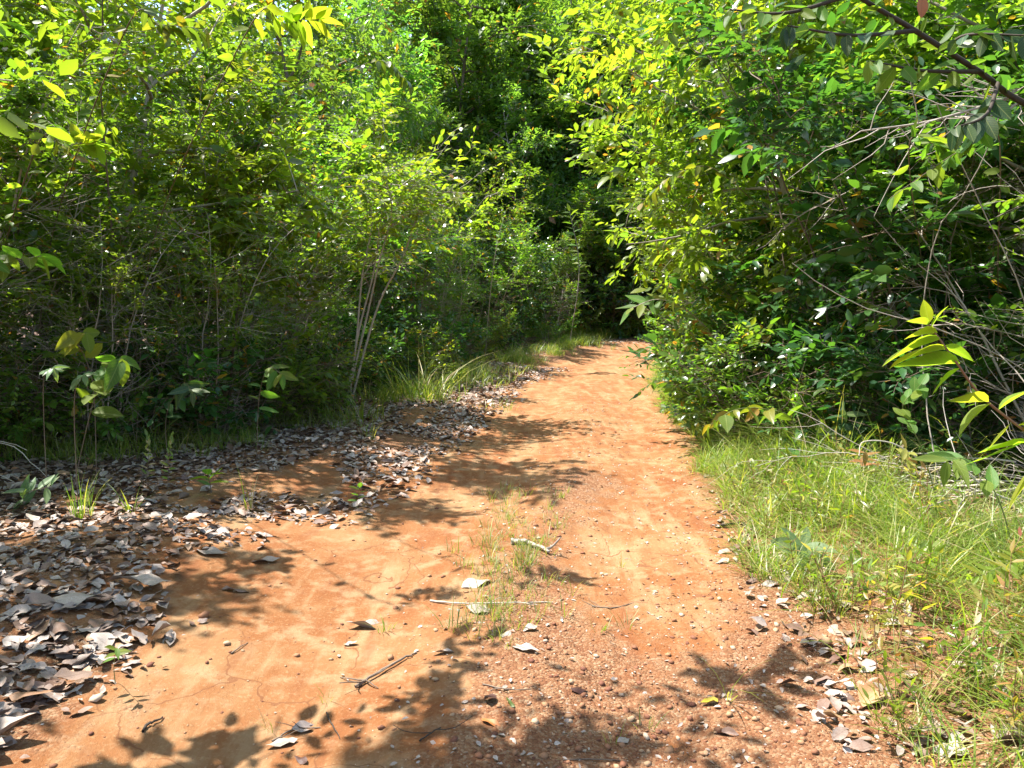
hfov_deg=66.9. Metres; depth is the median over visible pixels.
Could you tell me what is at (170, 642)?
fallen leaf
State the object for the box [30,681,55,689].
fallen leaf
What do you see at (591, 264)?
shrub
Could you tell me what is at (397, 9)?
tree
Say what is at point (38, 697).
fallen leaf
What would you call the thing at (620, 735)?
weed tuft
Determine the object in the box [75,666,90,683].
fallen leaf
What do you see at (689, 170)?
leafy shoot
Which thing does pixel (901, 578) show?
herb
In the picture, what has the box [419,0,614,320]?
tree
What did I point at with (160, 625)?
fallen leaf
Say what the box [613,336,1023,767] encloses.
verge grass
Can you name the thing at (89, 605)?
fallen leaf
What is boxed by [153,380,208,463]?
seedling
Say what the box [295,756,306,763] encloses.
fallen leaf
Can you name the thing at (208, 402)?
bush
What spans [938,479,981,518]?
herb
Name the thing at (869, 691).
fallen leaf
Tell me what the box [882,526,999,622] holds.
herb
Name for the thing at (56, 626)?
fallen leaf
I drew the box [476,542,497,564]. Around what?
weed tuft
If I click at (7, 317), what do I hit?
shrub
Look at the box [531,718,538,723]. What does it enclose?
pebble
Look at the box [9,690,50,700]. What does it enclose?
fallen leaf
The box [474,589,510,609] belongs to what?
weed tuft
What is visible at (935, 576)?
herb
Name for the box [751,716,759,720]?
pebble
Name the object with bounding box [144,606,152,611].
fallen leaf
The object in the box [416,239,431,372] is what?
thin sapling
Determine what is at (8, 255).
leafy shoot
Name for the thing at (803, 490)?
herb
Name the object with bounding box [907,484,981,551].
herb
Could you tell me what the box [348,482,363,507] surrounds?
seedling
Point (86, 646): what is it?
fallen leaf
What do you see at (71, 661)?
fallen leaf
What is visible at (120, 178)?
shrub
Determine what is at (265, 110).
shrub
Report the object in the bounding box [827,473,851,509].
herb
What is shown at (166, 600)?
fallen leaf
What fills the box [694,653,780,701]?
grass sprig
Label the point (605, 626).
weed tuft
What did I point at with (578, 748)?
pebble
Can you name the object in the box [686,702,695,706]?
pebble
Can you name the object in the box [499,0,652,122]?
tree
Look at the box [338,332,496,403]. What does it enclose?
grass clump
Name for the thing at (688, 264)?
tree
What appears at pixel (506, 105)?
tree
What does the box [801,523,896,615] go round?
herb
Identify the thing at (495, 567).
weed tuft
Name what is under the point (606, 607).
stick
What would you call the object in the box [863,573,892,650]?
herb
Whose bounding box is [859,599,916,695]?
herb
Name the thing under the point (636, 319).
bush
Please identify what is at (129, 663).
fallen leaf
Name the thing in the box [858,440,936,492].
arching twig
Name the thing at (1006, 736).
fallen leaf
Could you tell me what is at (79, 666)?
fallen leaf
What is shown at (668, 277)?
shrub
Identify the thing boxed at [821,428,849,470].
herb
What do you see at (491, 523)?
weed tuft
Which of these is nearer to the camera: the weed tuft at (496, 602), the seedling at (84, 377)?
the weed tuft at (496, 602)
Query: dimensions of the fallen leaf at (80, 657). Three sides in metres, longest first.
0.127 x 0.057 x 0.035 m
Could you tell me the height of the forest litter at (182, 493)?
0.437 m
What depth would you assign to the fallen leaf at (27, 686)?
3.07 m
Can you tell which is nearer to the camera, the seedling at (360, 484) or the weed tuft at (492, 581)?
the weed tuft at (492, 581)
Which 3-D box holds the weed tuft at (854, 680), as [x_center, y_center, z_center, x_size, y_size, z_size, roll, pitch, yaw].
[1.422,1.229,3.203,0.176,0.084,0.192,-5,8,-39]
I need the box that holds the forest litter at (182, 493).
[0,339,1022,522]
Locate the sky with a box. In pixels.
[0,0,986,264]
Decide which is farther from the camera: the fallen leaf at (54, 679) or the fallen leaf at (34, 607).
the fallen leaf at (34, 607)
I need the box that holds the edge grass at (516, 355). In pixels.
[0,323,667,464]
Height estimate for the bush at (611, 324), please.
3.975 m
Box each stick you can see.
[141,716,162,731]
[272,721,319,741]
[326,712,339,738]
[340,652,416,687]
[394,716,471,741]
[430,598,552,604]
[482,683,530,690]
[562,758,626,760]
[582,598,633,607]
[715,516,754,527]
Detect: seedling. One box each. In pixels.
[3,473,59,511]
[39,365,71,486]
[55,327,102,482]
[70,372,97,504]
[71,354,140,494]
[103,645,131,682]
[140,429,155,483]
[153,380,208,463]
[160,431,176,488]
[189,468,227,492]
[248,364,298,462]
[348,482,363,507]
[770,527,837,571]
[818,399,868,447]
[848,449,880,487]
[893,373,941,517]
[895,433,916,478]
[912,451,1019,575]
[960,542,1023,589]
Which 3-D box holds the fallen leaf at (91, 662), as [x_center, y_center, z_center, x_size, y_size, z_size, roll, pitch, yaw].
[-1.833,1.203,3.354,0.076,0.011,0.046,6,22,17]
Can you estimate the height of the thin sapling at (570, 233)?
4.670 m
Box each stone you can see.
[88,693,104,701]
[198,611,209,617]
[387,654,393,660]
[821,635,832,645]
[883,694,893,700]
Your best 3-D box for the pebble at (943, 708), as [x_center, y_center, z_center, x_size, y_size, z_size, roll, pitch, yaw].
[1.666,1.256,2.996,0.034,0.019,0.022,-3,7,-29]
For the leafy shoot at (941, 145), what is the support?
on the ground at (196, 584)
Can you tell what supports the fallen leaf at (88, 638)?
on the fallen leaf
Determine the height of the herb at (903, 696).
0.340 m
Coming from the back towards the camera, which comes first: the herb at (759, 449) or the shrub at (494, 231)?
the shrub at (494, 231)
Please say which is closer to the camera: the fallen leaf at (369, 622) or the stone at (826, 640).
the stone at (826, 640)
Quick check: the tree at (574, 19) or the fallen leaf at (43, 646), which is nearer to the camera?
the fallen leaf at (43, 646)
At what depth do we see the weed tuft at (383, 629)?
3.89 m
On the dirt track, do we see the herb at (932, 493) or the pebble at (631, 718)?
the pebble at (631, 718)
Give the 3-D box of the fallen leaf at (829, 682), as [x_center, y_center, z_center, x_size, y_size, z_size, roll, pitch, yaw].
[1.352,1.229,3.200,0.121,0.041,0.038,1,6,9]
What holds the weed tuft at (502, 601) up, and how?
on the dirt track
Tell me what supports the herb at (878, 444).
on the ground at (196, 584)
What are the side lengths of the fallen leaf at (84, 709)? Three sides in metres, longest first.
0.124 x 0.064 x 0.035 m
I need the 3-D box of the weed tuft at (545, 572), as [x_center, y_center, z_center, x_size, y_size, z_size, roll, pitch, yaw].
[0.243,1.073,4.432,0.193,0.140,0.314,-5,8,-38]
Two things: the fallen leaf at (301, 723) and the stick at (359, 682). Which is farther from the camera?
the stick at (359, 682)
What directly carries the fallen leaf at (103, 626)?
on the ground at (196, 584)
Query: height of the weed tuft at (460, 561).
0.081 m
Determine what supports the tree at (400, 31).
on the ground at (196, 584)
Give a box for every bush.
[0,320,97,426]
[0,329,97,461]
[0,330,185,448]
[1,310,243,453]
[23,313,290,437]
[92,310,354,434]
[146,315,365,433]
[206,326,366,414]
[266,316,395,403]
[269,300,430,390]
[277,319,417,391]
[348,319,464,383]
[361,321,453,378]
[383,308,491,365]
[424,305,520,359]
[460,311,536,351]
[516,308,583,343]
[525,281,627,334]
[541,267,662,339]
[600,283,694,336]
[619,327,812,434]
[622,299,877,438]
[635,272,717,333]
[637,312,768,380]
[644,311,887,446]
[647,316,791,396]
[647,333,815,404]
[691,319,961,449]
[741,309,1022,479]
[813,325,1023,492]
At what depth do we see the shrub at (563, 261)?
27.90 m
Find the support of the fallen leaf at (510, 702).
on the dirt track
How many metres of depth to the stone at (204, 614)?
3.88 m
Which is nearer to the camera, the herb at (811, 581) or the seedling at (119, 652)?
the seedling at (119, 652)
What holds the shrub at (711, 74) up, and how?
on the ground at (196, 584)
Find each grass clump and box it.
[63,468,109,518]
[106,480,153,512]
[236,465,262,511]
[301,375,431,420]
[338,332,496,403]
[470,395,517,411]
[780,538,880,619]
[833,606,1020,736]
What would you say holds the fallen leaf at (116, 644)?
on the fallen leaf
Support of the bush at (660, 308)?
on the ground at (196, 584)
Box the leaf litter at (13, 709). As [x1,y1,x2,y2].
[0,359,571,747]
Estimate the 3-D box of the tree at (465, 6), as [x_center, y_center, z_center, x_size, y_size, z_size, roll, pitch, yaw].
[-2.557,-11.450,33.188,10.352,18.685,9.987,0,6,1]
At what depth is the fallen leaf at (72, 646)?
3.38 m
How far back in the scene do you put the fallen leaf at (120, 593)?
3.99 m
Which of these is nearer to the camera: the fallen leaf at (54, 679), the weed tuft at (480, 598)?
the fallen leaf at (54, 679)
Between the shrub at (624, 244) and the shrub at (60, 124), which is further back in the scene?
the shrub at (624, 244)
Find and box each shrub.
[0,0,38,287]
[0,0,156,305]
[0,0,191,412]
[0,0,276,355]
[0,0,314,409]
[0,128,208,336]
[0,183,224,448]
[0,221,76,441]
[1,137,125,362]
[8,25,345,394]
[30,189,326,435]
[33,133,296,355]
[101,112,235,350]
[104,32,382,345]
[106,73,436,361]
[117,167,379,392]
[178,92,433,365]
[219,77,431,347]
[294,151,522,357]
[302,139,465,330]
[330,225,470,371]
[364,216,479,345]
[376,224,496,357]
[406,139,538,337]
[420,202,544,350]
[448,216,563,342]
[456,205,538,332]
[463,160,601,328]
[498,214,592,338]
[505,182,636,327]
[537,20,1009,389]
[545,183,664,329]
[559,242,650,329]
[580,189,694,324]
[585,238,666,326]
[589,149,785,308]
[596,198,732,327]
[612,241,730,317]
[619,138,832,337]
[629,0,1018,426]
[660,142,924,373]
[690,49,1021,321]
[694,0,1023,455]
[708,45,1006,340]
[747,175,883,343]
[757,25,1023,465]
[826,141,1023,386]
[862,0,1023,378]
[877,0,1023,250]
[877,139,1023,373]
[929,0,1022,305]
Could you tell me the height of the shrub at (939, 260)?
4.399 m
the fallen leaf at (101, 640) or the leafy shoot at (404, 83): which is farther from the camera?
the leafy shoot at (404, 83)
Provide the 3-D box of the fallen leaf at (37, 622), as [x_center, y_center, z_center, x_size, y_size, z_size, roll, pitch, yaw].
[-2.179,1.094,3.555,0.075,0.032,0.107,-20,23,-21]
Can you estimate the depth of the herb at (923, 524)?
4.69 m
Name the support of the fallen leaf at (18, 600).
on the ground at (196, 584)
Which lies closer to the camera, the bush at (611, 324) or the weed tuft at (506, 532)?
the weed tuft at (506, 532)
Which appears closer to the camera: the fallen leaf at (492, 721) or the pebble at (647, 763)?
the pebble at (647, 763)
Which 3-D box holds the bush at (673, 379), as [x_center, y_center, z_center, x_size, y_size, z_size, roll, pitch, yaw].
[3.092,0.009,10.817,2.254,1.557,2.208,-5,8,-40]
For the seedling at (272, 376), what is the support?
on the ground at (196, 584)
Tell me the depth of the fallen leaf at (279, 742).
2.91 m
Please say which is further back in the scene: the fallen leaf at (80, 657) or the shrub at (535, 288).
the shrub at (535, 288)
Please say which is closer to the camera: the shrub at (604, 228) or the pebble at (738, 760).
the pebble at (738, 760)
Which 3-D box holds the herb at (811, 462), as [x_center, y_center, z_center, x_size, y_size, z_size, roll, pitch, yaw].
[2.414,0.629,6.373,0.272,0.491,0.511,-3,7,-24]
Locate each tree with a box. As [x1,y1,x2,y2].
[0,0,227,142]
[0,0,241,380]
[0,0,425,352]
[0,2,34,37]
[0,3,118,332]
[4,0,208,332]
[108,0,354,338]
[130,0,347,325]
[171,0,435,348]
[214,0,443,333]
[230,0,487,342]
[278,0,461,151]
[295,0,480,279]
[305,123,501,407]
[326,0,574,321]
[335,47,491,330]
[349,35,508,318]
[363,35,499,319]
[371,0,527,318]
[400,18,518,322]
[418,0,533,317]
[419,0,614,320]
[419,0,631,259]
[421,59,576,326]
[440,0,629,89]
[450,79,587,328]
[468,9,623,325]
[472,16,604,312]
[478,0,628,323]
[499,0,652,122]
[500,0,680,322]
[517,0,963,367]
[520,73,641,307]
[522,72,666,326]
[536,89,685,326]
[541,0,601,35]
[554,0,735,268]
[556,0,923,328]
[571,0,776,214]
[580,41,751,331]
[612,39,733,206]
[626,33,741,318]
[647,67,790,197]
[651,0,741,145]
[723,0,1023,150]
[780,0,1023,445]
[787,0,963,304]
[914,0,1023,305]
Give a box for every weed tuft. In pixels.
[247,708,278,732]
[360,606,394,632]
[428,595,469,631]
[445,538,466,553]
[447,554,471,565]
[450,599,479,626]
[453,599,519,619]
[455,609,490,638]
[459,583,493,605]
[460,608,485,629]
[462,587,482,612]
[466,575,490,598]
[466,594,488,621]
[468,528,489,546]
[468,594,505,608]
[469,569,500,589]
[473,592,500,620]
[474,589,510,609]
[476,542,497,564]
[479,528,505,543]
[479,529,504,549]
[479,576,501,601]
[483,515,499,529]
[483,622,508,641]
[484,554,509,575]
[484,617,508,639]
[489,546,509,572]
[491,592,514,611]
[494,506,517,521]
[494,577,540,601]
[496,562,519,586]
[497,496,511,506]
[497,524,517,538]
[498,608,523,629]
[500,560,529,581]
[501,608,534,628]
[502,553,543,574]
[505,551,531,565]
[506,574,539,592]
[507,543,530,561]
[508,488,524,504]
[515,545,539,566]
[521,523,535,535]
[525,586,551,614]
[534,558,562,581]
[537,495,562,509]
[546,592,580,617]
[558,575,598,595]
[590,615,612,632]
[602,715,632,745]
[610,608,639,628]
[630,704,667,731]
[847,668,881,688]
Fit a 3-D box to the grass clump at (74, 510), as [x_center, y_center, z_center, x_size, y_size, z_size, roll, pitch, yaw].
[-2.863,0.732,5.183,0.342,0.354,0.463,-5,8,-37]
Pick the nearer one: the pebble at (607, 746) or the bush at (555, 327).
the pebble at (607, 746)
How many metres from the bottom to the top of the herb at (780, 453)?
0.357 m
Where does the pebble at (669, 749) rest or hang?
on the dirt track
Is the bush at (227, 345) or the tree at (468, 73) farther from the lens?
the tree at (468, 73)
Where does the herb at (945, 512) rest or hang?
on the ground at (196, 584)
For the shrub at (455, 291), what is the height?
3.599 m
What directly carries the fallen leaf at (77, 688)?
on the ground at (196, 584)
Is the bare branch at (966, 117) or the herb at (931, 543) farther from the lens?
the bare branch at (966, 117)
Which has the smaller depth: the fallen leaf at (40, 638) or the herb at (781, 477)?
the fallen leaf at (40, 638)
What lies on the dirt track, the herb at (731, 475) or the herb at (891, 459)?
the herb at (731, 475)
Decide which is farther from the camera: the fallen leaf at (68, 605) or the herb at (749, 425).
the herb at (749, 425)
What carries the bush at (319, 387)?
on the ground at (196, 584)
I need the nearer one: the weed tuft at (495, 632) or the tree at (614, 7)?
the weed tuft at (495, 632)
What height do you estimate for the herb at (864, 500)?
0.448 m
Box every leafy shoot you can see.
[0,245,65,281]
[4,123,113,245]
[32,7,213,441]
[136,0,343,444]
[218,58,412,382]
[582,100,811,323]
[590,47,798,288]
[617,226,794,320]
[637,164,813,280]
[887,115,1011,462]
[892,117,965,374]
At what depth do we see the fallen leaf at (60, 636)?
3.52 m
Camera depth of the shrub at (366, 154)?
10.84 m
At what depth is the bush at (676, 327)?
12.39 m
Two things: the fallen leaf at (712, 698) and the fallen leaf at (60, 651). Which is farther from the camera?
the fallen leaf at (60, 651)
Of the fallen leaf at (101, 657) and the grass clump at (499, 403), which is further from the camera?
the grass clump at (499, 403)
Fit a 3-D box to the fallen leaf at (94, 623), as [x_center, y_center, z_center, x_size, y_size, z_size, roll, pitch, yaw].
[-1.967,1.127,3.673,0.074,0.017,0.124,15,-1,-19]
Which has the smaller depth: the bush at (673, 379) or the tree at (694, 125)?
the bush at (673, 379)
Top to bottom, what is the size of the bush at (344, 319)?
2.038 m
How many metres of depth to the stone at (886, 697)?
3.08 m
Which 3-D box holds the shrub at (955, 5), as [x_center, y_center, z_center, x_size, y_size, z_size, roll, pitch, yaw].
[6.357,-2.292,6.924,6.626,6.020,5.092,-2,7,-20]
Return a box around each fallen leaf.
[0,713,34,733]
[2,604,31,615]
[2,634,32,649]
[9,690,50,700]
[10,654,23,661]
[10,678,34,690]
[11,637,21,650]
[13,613,37,626]
[13,621,27,628]
[14,582,32,595]
[14,584,39,588]
[15,598,27,603]
[16,695,39,704]
[18,661,46,668]
[21,592,55,605]
[21,641,39,650]
[23,605,40,613]
[23,705,38,711]
[24,589,41,592]
[24,644,46,655]
[24,658,35,669]
[26,619,49,639]
[27,615,49,623]
[28,617,44,627]
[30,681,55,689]
[31,695,43,701]
[33,684,62,701]
[34,702,47,705]
[35,635,48,642]
[35,698,45,702]
[39,604,53,609]
[40,642,56,645]
[40,671,58,678]
[42,644,57,650]
[44,679,64,689]
[45,666,56,673]
[46,694,65,701]
[47,645,74,654]
[48,617,64,626]
[49,619,72,633]
[49,648,82,656]
[49,677,60,681]
[50,631,62,639]
[51,600,75,612]
[53,592,105,604]
[54,631,68,642]
[54,668,92,679]
[54,681,76,690]
[55,602,87,609]
[55,644,74,657]
[61,684,83,695]
[62,653,88,665]
[69,706,92,717]
[71,651,95,666]
[73,602,94,610]
[73,661,90,667]
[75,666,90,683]
[78,624,100,632]
[82,593,113,601]
[82,644,94,658]
[82,658,95,665]
[86,634,93,640]
[88,618,104,627]
[88,632,114,649]
[88,654,106,660]
[93,604,103,608]
[95,654,131,660]
[98,597,116,607]
[98,622,109,631]
[100,587,111,593]
[100,684,105,692]
[104,614,121,621]
[104,620,117,625]
[106,590,123,600]
[108,607,117,618]
[108,631,128,638]
[110,594,126,607]
[112,623,124,626]
[112,636,138,647]
[115,598,129,605]
[117,634,131,642]
[118,574,168,584]
[118,643,134,648]
[122,592,131,596]
[122,659,141,665]
[126,601,139,611]
[128,614,140,619]
[130,602,140,607]
[131,629,147,643]
[137,617,148,626]
[139,594,155,600]
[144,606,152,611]
[146,615,155,619]
[152,621,170,635]
[154,601,168,607]
[157,597,170,602]
[162,629,172,643]
[166,636,174,645]
[170,631,175,638]
[194,546,227,553]
[197,618,206,622]
[222,585,246,591]
[255,556,278,560]
[266,737,296,746]
[291,720,313,731]
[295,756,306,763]
[347,619,378,628]
[433,648,453,652]
[462,578,489,587]
[466,604,489,612]
[482,718,499,726]
[484,694,496,698]
[501,630,510,636]
[506,697,514,706]
[512,643,539,650]
[523,623,536,631]
[570,687,584,693]
[617,737,628,742]
[701,696,717,701]
[715,726,738,735]
[716,557,728,562]
[746,628,758,634]
[823,709,840,717]
[824,677,853,685]
[858,684,884,706]
[934,743,969,755]
[990,723,1023,739]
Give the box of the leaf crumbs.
[274,394,1021,767]
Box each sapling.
[225,241,266,440]
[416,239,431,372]
[485,208,507,357]
[563,203,586,339]
[615,293,717,340]
[702,400,801,447]
[883,299,1023,510]
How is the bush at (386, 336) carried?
on the ground at (196, 584)
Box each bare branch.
[787,38,1023,215]
[890,66,1023,158]
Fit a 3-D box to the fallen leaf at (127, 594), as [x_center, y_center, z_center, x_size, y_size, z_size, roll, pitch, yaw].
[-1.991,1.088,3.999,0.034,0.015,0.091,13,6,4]
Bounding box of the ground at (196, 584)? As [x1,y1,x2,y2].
[0,306,1023,767]
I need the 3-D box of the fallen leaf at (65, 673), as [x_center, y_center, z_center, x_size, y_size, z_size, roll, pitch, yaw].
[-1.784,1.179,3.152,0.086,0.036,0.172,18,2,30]
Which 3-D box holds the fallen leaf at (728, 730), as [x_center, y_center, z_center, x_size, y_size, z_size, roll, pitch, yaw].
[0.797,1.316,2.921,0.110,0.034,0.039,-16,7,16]
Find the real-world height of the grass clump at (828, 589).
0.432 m
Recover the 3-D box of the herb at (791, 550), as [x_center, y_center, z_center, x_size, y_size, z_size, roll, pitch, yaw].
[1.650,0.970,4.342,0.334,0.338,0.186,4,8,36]
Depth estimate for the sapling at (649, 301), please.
9.86 m
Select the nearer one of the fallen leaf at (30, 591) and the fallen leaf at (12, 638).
the fallen leaf at (12, 638)
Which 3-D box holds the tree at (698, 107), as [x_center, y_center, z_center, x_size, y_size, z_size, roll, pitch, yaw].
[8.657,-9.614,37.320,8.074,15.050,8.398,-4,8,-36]
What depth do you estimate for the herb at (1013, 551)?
3.53 m
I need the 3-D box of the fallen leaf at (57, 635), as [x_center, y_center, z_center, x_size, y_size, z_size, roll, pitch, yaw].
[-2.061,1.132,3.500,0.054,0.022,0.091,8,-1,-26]
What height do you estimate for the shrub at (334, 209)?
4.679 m
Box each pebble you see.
[146,661,154,666]
[450,735,457,741]
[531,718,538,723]
[565,714,573,718]
[574,745,581,750]
[598,680,604,685]
[604,686,611,690]
[604,743,610,749]
[618,742,625,746]
[622,708,629,712]
[627,715,635,721]
[643,732,649,739]
[644,761,650,765]
[660,729,668,734]
[664,745,673,752]
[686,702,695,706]
[714,726,721,732]
[726,711,732,716]
[734,757,742,763]
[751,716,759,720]
[753,726,763,729]
[775,705,783,709]
[800,730,806,735]
[938,705,946,710]
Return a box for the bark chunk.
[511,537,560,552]
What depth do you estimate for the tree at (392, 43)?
22.03 m
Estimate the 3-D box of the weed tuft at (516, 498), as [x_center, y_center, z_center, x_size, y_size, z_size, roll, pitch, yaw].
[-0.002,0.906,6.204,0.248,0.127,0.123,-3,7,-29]
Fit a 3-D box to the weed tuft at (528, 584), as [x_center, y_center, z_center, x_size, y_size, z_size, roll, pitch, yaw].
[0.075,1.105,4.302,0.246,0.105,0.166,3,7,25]
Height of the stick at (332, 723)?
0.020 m
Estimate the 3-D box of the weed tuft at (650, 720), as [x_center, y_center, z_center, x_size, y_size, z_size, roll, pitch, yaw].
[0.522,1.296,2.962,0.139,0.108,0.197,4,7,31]
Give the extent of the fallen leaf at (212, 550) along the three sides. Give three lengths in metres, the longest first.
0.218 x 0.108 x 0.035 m
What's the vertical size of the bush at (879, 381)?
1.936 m
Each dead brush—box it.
[0,441,45,481]
[708,388,1023,532]
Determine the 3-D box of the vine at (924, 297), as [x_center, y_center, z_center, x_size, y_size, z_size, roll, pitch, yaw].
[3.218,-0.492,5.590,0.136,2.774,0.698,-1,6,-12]
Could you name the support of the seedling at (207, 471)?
on the ground at (196, 584)
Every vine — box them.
[792,263,1023,369]
[852,187,1023,381]
[921,119,998,496]
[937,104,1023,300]
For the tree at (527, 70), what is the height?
15.050 m
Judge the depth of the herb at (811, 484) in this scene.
5.99 m
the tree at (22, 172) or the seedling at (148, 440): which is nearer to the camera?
the seedling at (148, 440)
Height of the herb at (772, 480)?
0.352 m
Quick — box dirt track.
[0,339,989,767]
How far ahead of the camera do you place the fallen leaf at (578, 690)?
3.23 m
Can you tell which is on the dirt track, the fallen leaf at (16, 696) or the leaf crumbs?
the leaf crumbs
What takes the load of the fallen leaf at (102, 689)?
on the ground at (196, 584)
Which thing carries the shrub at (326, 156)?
on the ground at (196, 584)
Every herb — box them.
[722,458,760,504]
[726,425,751,448]
[727,452,762,487]
[733,416,761,435]
[739,438,787,491]
[745,461,761,492]
[747,492,778,535]
[748,430,771,451]
[753,436,766,459]
[762,437,800,467]
[764,465,790,508]
[766,445,823,500]
[766,463,792,499]
[769,470,827,521]
[774,532,835,579]
[785,433,830,480]
[789,463,821,489]
[790,480,829,536]
[797,551,835,614]
[799,458,837,492]
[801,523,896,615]
[810,404,834,450]
[812,466,840,501]
[815,450,845,476]
[817,460,851,486]
[817,472,893,541]
[820,412,862,458]
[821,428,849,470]
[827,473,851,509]
[844,544,877,586]
[848,545,935,644]
[859,465,875,495]
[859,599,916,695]
[861,650,924,739]
[862,428,894,459]
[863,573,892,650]
[872,526,932,611]
[875,457,912,490]
[876,438,912,495]
[876,579,906,645]
[880,567,912,628]
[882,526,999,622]
[887,614,955,706]
[898,548,956,606]
[900,456,976,530]
[900,457,946,536]
[906,586,1020,701]
[907,480,925,515]
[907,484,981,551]
[908,474,947,516]
[909,507,940,542]
[925,492,963,525]
[929,624,1003,702]
[930,597,997,698]
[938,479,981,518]
[940,491,970,530]
[966,538,1023,659]
[980,639,1023,742]
[1002,527,1023,628]
[1007,496,1023,532]
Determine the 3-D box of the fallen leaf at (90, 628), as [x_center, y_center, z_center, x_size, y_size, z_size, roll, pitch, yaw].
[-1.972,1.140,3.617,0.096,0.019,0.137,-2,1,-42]
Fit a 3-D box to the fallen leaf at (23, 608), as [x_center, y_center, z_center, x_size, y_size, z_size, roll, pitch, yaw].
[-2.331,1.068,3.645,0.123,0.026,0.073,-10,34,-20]
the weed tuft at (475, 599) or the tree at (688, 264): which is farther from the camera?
the tree at (688, 264)
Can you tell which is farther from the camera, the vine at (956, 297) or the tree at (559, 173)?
the tree at (559, 173)
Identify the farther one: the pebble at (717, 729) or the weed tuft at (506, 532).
the weed tuft at (506, 532)
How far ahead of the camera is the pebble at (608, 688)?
3.28 m
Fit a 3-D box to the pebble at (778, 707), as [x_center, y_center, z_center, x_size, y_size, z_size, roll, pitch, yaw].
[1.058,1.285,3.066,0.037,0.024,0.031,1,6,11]
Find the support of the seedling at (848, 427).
on the ground at (196, 584)
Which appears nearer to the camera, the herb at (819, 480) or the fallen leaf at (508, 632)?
the fallen leaf at (508, 632)
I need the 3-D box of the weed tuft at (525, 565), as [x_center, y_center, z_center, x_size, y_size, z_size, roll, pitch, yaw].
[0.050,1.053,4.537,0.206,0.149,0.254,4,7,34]
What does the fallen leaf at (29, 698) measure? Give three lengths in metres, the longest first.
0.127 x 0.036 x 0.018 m
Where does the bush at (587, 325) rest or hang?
on the ground at (196, 584)
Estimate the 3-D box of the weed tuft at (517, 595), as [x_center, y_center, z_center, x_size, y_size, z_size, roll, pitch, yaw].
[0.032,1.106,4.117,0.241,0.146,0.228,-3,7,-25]
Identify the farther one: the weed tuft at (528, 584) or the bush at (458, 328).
the bush at (458, 328)
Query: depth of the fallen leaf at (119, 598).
3.92 m
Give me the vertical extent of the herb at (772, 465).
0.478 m
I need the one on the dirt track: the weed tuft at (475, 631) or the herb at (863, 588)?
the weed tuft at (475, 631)
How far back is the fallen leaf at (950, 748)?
2.72 m
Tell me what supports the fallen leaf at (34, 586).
on the leaf litter at (13, 709)
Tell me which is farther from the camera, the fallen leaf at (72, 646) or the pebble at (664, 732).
the fallen leaf at (72, 646)
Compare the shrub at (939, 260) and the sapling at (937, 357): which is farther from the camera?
the shrub at (939, 260)
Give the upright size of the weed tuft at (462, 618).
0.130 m
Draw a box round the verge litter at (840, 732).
[686,423,1023,757]
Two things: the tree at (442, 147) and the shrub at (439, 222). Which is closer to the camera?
the shrub at (439, 222)
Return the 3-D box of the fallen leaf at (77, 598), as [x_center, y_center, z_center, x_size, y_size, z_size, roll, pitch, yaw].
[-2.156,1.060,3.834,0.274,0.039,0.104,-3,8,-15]
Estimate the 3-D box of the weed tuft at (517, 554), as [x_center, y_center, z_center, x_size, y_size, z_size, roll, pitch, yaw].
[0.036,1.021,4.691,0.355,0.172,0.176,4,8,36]
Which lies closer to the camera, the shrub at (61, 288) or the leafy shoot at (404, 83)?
the leafy shoot at (404, 83)
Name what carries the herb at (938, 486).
on the ground at (196, 584)
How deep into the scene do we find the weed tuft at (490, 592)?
4.17 m
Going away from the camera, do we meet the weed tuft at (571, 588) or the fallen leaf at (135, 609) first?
the fallen leaf at (135, 609)
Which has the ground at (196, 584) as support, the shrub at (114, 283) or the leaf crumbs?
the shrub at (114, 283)
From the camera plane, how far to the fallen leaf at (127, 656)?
3.42 m
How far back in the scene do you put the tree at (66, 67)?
3.19 m
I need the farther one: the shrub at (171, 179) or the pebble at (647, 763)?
the shrub at (171, 179)
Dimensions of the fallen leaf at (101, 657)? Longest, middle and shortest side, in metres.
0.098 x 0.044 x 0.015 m
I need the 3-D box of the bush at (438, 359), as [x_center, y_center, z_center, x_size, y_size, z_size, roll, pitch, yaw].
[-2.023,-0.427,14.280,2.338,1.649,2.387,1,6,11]
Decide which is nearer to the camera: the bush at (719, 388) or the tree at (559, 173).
the bush at (719, 388)
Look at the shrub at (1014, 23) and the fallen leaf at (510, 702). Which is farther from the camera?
the shrub at (1014, 23)
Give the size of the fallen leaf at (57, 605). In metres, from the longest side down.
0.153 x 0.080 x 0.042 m
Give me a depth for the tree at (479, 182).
39.58 m
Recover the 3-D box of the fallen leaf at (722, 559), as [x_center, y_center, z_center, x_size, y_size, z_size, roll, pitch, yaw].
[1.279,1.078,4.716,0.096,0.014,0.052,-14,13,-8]
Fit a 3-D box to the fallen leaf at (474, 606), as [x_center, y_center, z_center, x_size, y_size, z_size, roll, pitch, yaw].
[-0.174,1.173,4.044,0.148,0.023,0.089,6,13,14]
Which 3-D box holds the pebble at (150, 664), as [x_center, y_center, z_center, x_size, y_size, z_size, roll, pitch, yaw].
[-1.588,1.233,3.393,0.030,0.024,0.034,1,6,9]
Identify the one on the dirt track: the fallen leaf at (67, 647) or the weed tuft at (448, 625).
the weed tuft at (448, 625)
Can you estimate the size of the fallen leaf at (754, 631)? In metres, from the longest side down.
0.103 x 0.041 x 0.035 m

